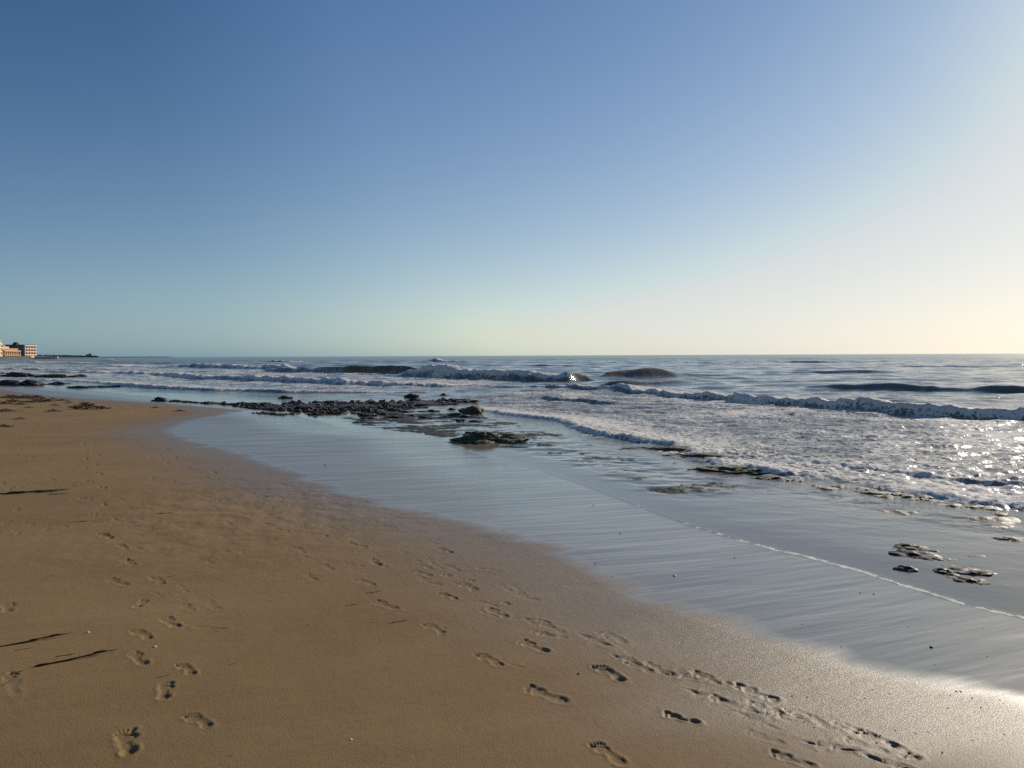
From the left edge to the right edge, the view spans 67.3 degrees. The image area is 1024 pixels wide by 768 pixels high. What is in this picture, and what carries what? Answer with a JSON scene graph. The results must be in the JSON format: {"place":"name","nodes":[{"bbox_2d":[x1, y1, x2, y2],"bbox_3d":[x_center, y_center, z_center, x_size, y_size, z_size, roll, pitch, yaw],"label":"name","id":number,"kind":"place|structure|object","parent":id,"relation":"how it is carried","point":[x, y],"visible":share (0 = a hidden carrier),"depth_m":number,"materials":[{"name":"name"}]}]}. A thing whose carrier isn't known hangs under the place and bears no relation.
{"place":"outdoors","nodes":[
{"label":"outdoors","id":0,"kind":"place"},
{"bbox_2d":[0,356,166,359],"bbox_3d":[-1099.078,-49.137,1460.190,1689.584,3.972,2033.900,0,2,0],"label":"headland","id":1,"kind":"structure","parent":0,"point":[11,358],"depth_m":1128.49,"materials":[{"name":"grey stone"}]},
{"bbox_2d":[1,346,20,356],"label":"terrace building","id":2,"kind":"structure","parent":1,"relation":"on","point":[9,352],"depth_m":678.41,"materials":[{"name":"beige concrete"}]},
{"bbox_2d":[5,342,36,357],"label":"hotel building","id":3,"kind":"structure","parent":1,"relation":"on","point":[28,350],"depth_m":761.61,"materials":[{"name":"white concrete"}]},
{"bbox_2d":[34,356,57,358],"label":"sea wall","id":4,"kind":"structure","parent":1,"relation":"on","point":[45,357],"depth_m":721.77,"materials":[{"name":"grey concrete"}]},
{"bbox_2d":[36,354,98,356],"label":"wood","id":5,"kind":"object","parent":1,"relation":"on","point":[68,355],"visible":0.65,"depth_m":1208.67,"materials":[{"name":"green plant"}]},
{"bbox_2d":[0,353,1023,767],"bbox_3d":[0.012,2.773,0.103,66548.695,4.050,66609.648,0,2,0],"label":"sand beach","id":6,"kind":"structure","parent":0,"point":[266,549],"depth_m":4.60,"materials":[{"name":"beige sand"}]},
{"bbox_2d":[0,398,27,402],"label":"seaweed clump","id":7,"kind":"object","parent":6,"relation":"on","point":[11,399],"visible":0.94,"depth_m":26.33,"materials":[{"name":"brown plant"}]},
{"bbox_2d":[0,380,28,385],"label":"ledge rock","id":8,"kind":"object","parent":6,"relation":"on","point":[10,383],"visible":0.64,"depth_m":46.52,"materials":[{"name":"grey stone"}]},
{"bbox_2d":[7,395,44,398],"bbox_3d":[-18.631,0.485,29.392,1.665,0.155,0.746,1,2,25],"label":"seaweed clump","id":9,"kind":"object","parent":6,"relation":"on","point":[22,396],"visible":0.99,"depth_m":29.35,"materials":[{"name":"brown plant"}]},
{"bbox_2d":[21,379,44,385],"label":"ledge rock","id":10,"kind":"object","parent":6,"relation":"on","point":[32,382],"visible":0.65,"depth_m":47.09,"materials":[{"name":"grey stone"}]},
{"bbox_2d":[0,489,66,493],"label":"seaweed strand","id":11,"kind":"object","parent":6,"relation":"on","point":[15,492],"visible":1,"depth_m":8.83},
{"bbox_2d":[0,632,71,646],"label":"seaweed strand","id":12,"kind":"object","parent":6,"relation":"on","point":[35,639],"visible":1,"depth_m":4.18},
{"bbox_2d":[45,381,70,384],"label":"ledge rock","id":13,"kind":"object","parent":6,"relation":"on","point":[57,382],"visible":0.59,"depth_m":48.58,"materials":[{"name":"grey stone"}]},
{"bbox_2d":[26,648,118,668],"bbox_3d":[-2.233,1.396,3.918,0.420,0.018,0.016,-2,3,-39],"label":"seaweed strand","id":14,"kind":"object","parent":6,"relation":"on","point":[93,653],"visible":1,"depth_m":3.92},
{"bbox_2d":[66,386,100,387],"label":"ledge rock","id":15,"kind":"object","parent":6,"relation":"on","point":[83,387],"visible":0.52,"depth_m":43.22,"materials":[{"name":"grey stone"}]},
{"bbox_2d":[68,401,110,409],"bbox_3d":[-12.595,0.629,22.969,1.414,0.240,0.796,0,2,-3],"label":"seaweed clump","id":16,"kind":"object","parent":6,"relation":"on","point":[86,407],"visible":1,"depth_m":22.88,"materials":[{"name":"brown plant"}]},
{"bbox_2d":[99,385,123,386],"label":"ledge rock","id":17,"kind":"object","parent":6,"relation":"on","point":[112,386],"visible":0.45,"depth_m":43.99,"materials":[{"name":"grey stone"}]},
{"bbox_2d":[151,397,167,401],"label":"reef rock","id":18,"kind":"object","parent":6,"relation":"on","point":[159,399],"visible":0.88,"depth_m":28.71,"materials":[{"name":"black stone"}]},
{"bbox_2d":[341,413,541,445],"bbox_3d":[-1.265,1.066,18.385,4.622,0.133,12.453,-1,2,-28],"label":"reef shelf","id":19,"kind":"object","parent":6,"relation":"on","point":[433,430],"visible":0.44,"depth_m":18.70,"materials":[{"name":"grey stone"}]},
{"bbox_2d":[447,412,461,415],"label":"weedy rock","id":20,"kind":"object","parent":19,"relation":"on","point":[455,414],"visible":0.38,"depth_m":21.86,"materials":[{"name":"grey stone"}]},
{"bbox_2d":[458,405,483,414],"bbox_3d":[-1.194,0.779,22.737,0.818,0.310,0.585,-1,2,-11],"label":"weedy rock","id":21,"kind":"object","parent":19,"relation":"on","point":[475,409],"visible":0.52,"depth_m":22.58,"materials":[{"name":"green stone"}]},
{"bbox_2d":[449,431,529,443],"bbox_3d":[-0.468,1.076,15.373,1.737,0.279,1.066,0,2,-3],"label":"mossy rock","id":22,"kind":"object","parent":6,"relation":"on","point":[479,437],"visible":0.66,"depth_m":15.17,"materials":[{"name":"stone"}]},
{"bbox_2d":[542,432,737,493],"bbox_3d":[1.241,1.228,13.828,2.420,0.134,10.033,-1,2,-17],"label":"reef shelf","id":23,"kind":"object","parent":6,"relation":"on","point":[681,489],"visible":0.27,"depth_m":9.97,"materials":[{"name":"grey stone"}]},
{"bbox_2d":[624,446,686,451],"bbox_3d":[2.861,1.178,13.831,1.779,0.136,0.560,0,2,14],"label":"weedy ledge","id":24,"kind":"object","parent":6,"relation":"on","point":[676,448],"visible":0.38,"depth_m":13.74,"materials":[{"name":"stone"}]},
{"bbox_2d":[662,452,739,457],"bbox_3d":[3.154,1.208,12.840,1.317,0.147,0.560,0,2,14],"label":"weedy ledge","id":25,"kind":"object","parent":6,"relation":"on","point":[713,454],"visible":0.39,"depth_m":12.74,"materials":[{"name":"stone"}]},
{"bbox_2d":[687,465,774,474],"bbox_3d":[3.268,1.272,11.273,1.442,0.137,0.545,0,2,14],"label":"weedy ledge","id":26,"kind":"object","parent":6,"relation":"on","point":[740,469],"visible":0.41,"depth_m":11.24,"materials":[{"name":"brown stone"}]},
{"bbox_2d":[892,565,918,571],"bbox_3d":[3.129,1.475,6.117,0.191,0.061,0.154,0,2,4],"label":"outcrop stone","id":27,"kind":"object","parent":6,"relation":"on","point":[906,568],"visible":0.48,"depth_m":6.09,"materials":[{"name":"grey stone"}]},
{"bbox_2d":[893,543,928,550],"bbox_3d":[3.525,1.446,6.765,0.378,0.067,0.245,0,2,16],"label":"outcrop stone","id":28,"kind":"object","parent":6,"relation":"on","point":[912,547],"visible":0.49,"depth_m":6.74,"materials":[{"name":"grey stone"}]},
{"bbox_2d":[888,549,941,560],"bbox_3d":[3.414,1.454,6.517,0.436,0.072,0.308,1,2,30],"label":"outcrop stone","id":29,"kind":"object","parent":6,"relation":"on","point":[924,555],"visible":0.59,"depth_m":6.49,"materials":[{"name":"grey stone"}]},
{"bbox_2d":[828,497,1020,528],"bbox_3d":[4.119,1.412,8.570,1.750,0.114,4.018,-2,3,-40],"label":"reef shelf","id":30,"kind":"object","parent":6,"relation":"on","point":[1004,520],"visible":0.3,"depth_m":7.95,"materials":[{"name":"grey stone"}]},
{"bbox_2d":[775,478,790,481],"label":"weedy ledge","id":31,"kind":"object","parent":30,"relation":"on","point":[783,479],"visible":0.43,"depth_m":10.45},
{"bbox_2d":[791,478,802,481],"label":"weedy ledge","id":32,"kind":"object","parent":30,"relation":"on","point":[796,480],"visible":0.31,"depth_m":10.39,"materials":[{"name":"grey stone"}]},
{"bbox_2d":[816,487,838,489],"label":"weedy ledge","id":33,"kind":"object","parent":30,"relation":"on","point":[829,488],"visible":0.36,"depth_m":9.78,"materials":[{"name":"grey stone"}]},
{"bbox_2d":[852,490,891,494],"bbox_3d":[4.426,1.353,9.515,0.529,0.073,0.336,0,2,17],"label":"weedy ledge","id":34,"kind":"object","parent":30,"relation":"on","point":[874,492],"visible":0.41,"depth_m":9.46,"materials":[{"name":"grey stone"}]},
{"bbox_2d":[874,495,899,498],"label":"weedy ledge","id":35,"kind":"object","parent":30,"relation":"on","point":[887,496],"visible":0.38,"depth_m":9.19,"materials":[{"name":"grey stone"}]},
{"bbox_2d":[910,498,943,501],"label":"weedy ledge","id":36,"kind":"object","parent":30,"relation":"on","point":[933,500],"visible":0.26,"depth_m":8.97,"materials":[{"name":"grey stone"}]},
{"bbox_2d":[935,504,962,506],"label":"weedy ledge","id":37,"kind":"object","parent":30,"relation":"on","point":[948,505],"visible":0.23,"depth_m":8.68,"materials":[{"name":"grey stone"}]},
{"bbox_2d":[961,505,998,509],"bbox_3d":[5.173,1.389,8.527,0.417,0.068,0.300,2,3,40],"label":"weedy ledge","id":38,"kind":"object","parent":30,"relation":"on","point":[983,507],"visible":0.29,"depth_m":8.52,"materials":[{"name":"grey stone"}]},
{"bbox_2d":[992,512,1007,515],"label":"weedy ledge","id":39,"kind":"object","parent":30,"relation":"on","point":[1002,514],"visible":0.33,"depth_m":8.15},
{"bbox_2d":[990,536,1023,541],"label":"outcrop stone","id":40,"kind":"object","parent":30,"relation":"on","point":[1010,538],"visible":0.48,"depth_m":7.05,"materials":[{"name":"grey stone"}]},
{"bbox_2d":[929,556,957,560],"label":"outcrop stone","id":41,"kind":"object","parent":6,"relation":"on","point":[945,559],"visible":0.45,"depth_m":6.36,"materials":[{"name":"grey stone"}]},
{"bbox_2d":[932,568,955,573],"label":"outcrop stone","id":42,"kind":"object","parent":6,"relation":"on","point":[942,570],"visible":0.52,"depth_m":6.01,"materials":[{"name":"grey stone"}]},
{"bbox_2d":[945,573,962,578],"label":"outcrop stone","id":43,"kind":"object","parent":6,"relation":"on","point":[953,576],"visible":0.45,"depth_m":5.90,"materials":[{"name":"grey stone"}]},
{"bbox_2d":[940,564,969,569],"bbox_3d":[3.550,1.477,6.153,0.333,0.051,0.225,1,2,26],"label":"outcrop stone","id":44,"kind":"object","parent":6,"relation":"on","point":[953,567],"visible":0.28,"depth_m":6.13,"materials":[{"name":"grey stone"}]},
{"bbox_2d":[953,577,991,584],"bbox_3d":[3.456,1.488,5.773,0.277,0.057,0.196,1,2,27],"label":"outcrop stone","id":45,"kind":"object","parent":6,"relation":"on","point":[973,580],"visible":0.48,"depth_m":5.76,"materials":[{"name":"grey stone"}]},
{"bbox_2d":[952,567,995,575],"bbox_3d":[3.619,1.476,6.016,0.378,0.063,0.256,1,2,20],"label":"outcrop stone","id":46,"kind":"object","parent":6,"relation":"on","point":[970,571],"visible":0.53,"depth_m":5.96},
{"bbox_2d":[967,555,984,556],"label":"outcrop stone","id":47,"kind":"object","parent":6,"relation":"on","point":[975,556],"visible":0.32,"depth_m":6.46,"materials":[{"name":"grey stone"}]},
{"bbox_2d":[0,354,1023,619],"bbox_3d":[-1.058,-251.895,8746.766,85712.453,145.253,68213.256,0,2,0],"label":"sea water","id":48,"kind":"structure","parent":0,"point":[946,428],"depth_m":18.48,"materials":[{"name":"blue liquid"}]},
{"bbox_2d":[0,372,34,376],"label":"ledge rock","id":49,"kind":"object","parent":48,"relation":"on","point":[15,374],"visible":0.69,"depth_m":68.68,"materials":[{"name":"grey stone"}]},
{"bbox_2d":[31,374,65,377],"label":"ledge rock","id":50,"kind":"object","parent":48,"relation":"on","point":[54,375],"visible":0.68,"depth_m":64.67,"materials":[{"name":"grey stone"}]},
{"bbox_2d":[66,374,87,376],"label":"ledge rock","id":51,"kind":"object","parent":48,"relation":"on","point":[79,375],"visible":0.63,"depth_m":65.67,"materials":[{"name":"grey stone"}]},
{"bbox_2d":[278,395,292,398],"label":"reef rock","id":52,"kind":"object","parent":48,"relation":"on","point":[283,397],"visible":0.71,"depth_m":31.30,"materials":[{"name":"black stone"}]},
{"bbox_2d":[262,403,330,408],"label":"reef slab","id":53,"kind":"structure","parent":48,"relation":"on","point":[294,405],"depth_m":25.92,"materials":[{"name":"black stone"}]},
{"bbox_2d":[324,404,404,409],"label":"reef slab","id":54,"kind":"structure","parent":48,"relation":"on","point":[357,406],"depth_m":25.36,"materials":[{"name":"black stone"}]},
{"bbox_2d":[361,408,373,411],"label":"reef rock","id":55,"kind":"object","parent":48,"relation":"on","point":[365,409],"visible":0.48,"depth_m":23.90,"materials":[{"name":"black stone"}]},
{"bbox_2d":[359,412,380,416],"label":"reef rock","id":56,"kind":"object","parent":48,"relation":"on","point":[367,414],"visible":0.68,"depth_m":21.98,"materials":[{"name":"grey stone"}]},
{"bbox_2d":[385,415,404,417],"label":"reef rock","id":57,"kind":"object","parent":48,"relation":"on","point":[395,416],"visible":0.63,"depth_m":21.46,"materials":[{"name":"grey stone"}]},
{"bbox_2d":[403,393,419,397],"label":"reef rock","id":58,"kind":"object","parent":48,"relation":"on","point":[410,395],"visible":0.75,"depth_m":31.43,"materials":[{"name":"black stone"}]},
{"bbox_2d":[406,398,421,400],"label":"reef rock","id":59,"kind":"object","parent":48,"relation":"on","point":[411,399],"visible":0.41,"depth_m":29.01,"materials":[{"name":"black stone"}]},
{"bbox_2d":[388,400,453,405],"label":"reef slab","id":60,"kind":"structure","parent":48,"relation":"on","point":[428,402],"depth_m":27.13,"materials":[{"name":"black stone"}]},
{"bbox_2d":[456,415,476,417],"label":"reef rock","id":61,"kind":"object","parent":48,"relation":"on","point":[459,416],"visible":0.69,"depth_m":21.50,"materials":[{"name":"grey stone"}]},
{"bbox_2d":[462,400,478,402],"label":"reef rock","id":62,"kind":"object","parent":48,"relation":"on","point":[473,401],"visible":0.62,"depth_m":27.88,"materials":[{"name":"black stone"}]},
{"bbox_2d":[747,474,783,479],"bbox_3d":[3.441,1.305,10.679,0.796,0.092,0.318,0,2,17],"label":"weedy ledge","id":63,"kind":"object","parent":48,"relation":"on","point":[767,477],"visible":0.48,"depth_m":10.62,"materials":[{"name":"stone"}]},
{"bbox_2d":[832,485,847,488],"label":"weedy ledge","id":64,"kind":"object","parent":48,"relation":"on","point":[839,486],"visible":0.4,"depth_m":9.89,"materials":[{"name":"grey stone"}]},
{"bbox_2d":[854,486,868,489],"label":"weedy ledge","id":65,"kind":"object","parent":48,"relation":"on","point":[860,488],"visible":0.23,"depth_m":9.76,"materials":[{"name":"grey stone"}]},
{"bbox_2d":[883,492,913,498],"bbox_3d":[4.659,1.359,9.279,0.384,0.077,0.296,2,3,42],"label":"weedy ledge","id":66,"kind":"object","parent":48,"relation":"on","point":[902,495],"visible":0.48,"depth_m":9.23,"materials":[{"name":"grey stone"}]},
{"bbox_2d":[913,494,932,500],"bbox_3d":[4.854,1.360,9.090,0.321,0.088,0.324,-2,3,-39],"label":"weedy ledge","id":67,"kind":"object","parent":48,"relation":"on","point":[925,497],"visible":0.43,"depth_m":9.07,"materials":[{"name":"grey stone"}]},
{"bbox_2d":[0,0,1023,356],"label":"sky","id":68,"kind":"structure","parent":0,"point":[179,178],"materials":[{"name":"blue"}]}
]}

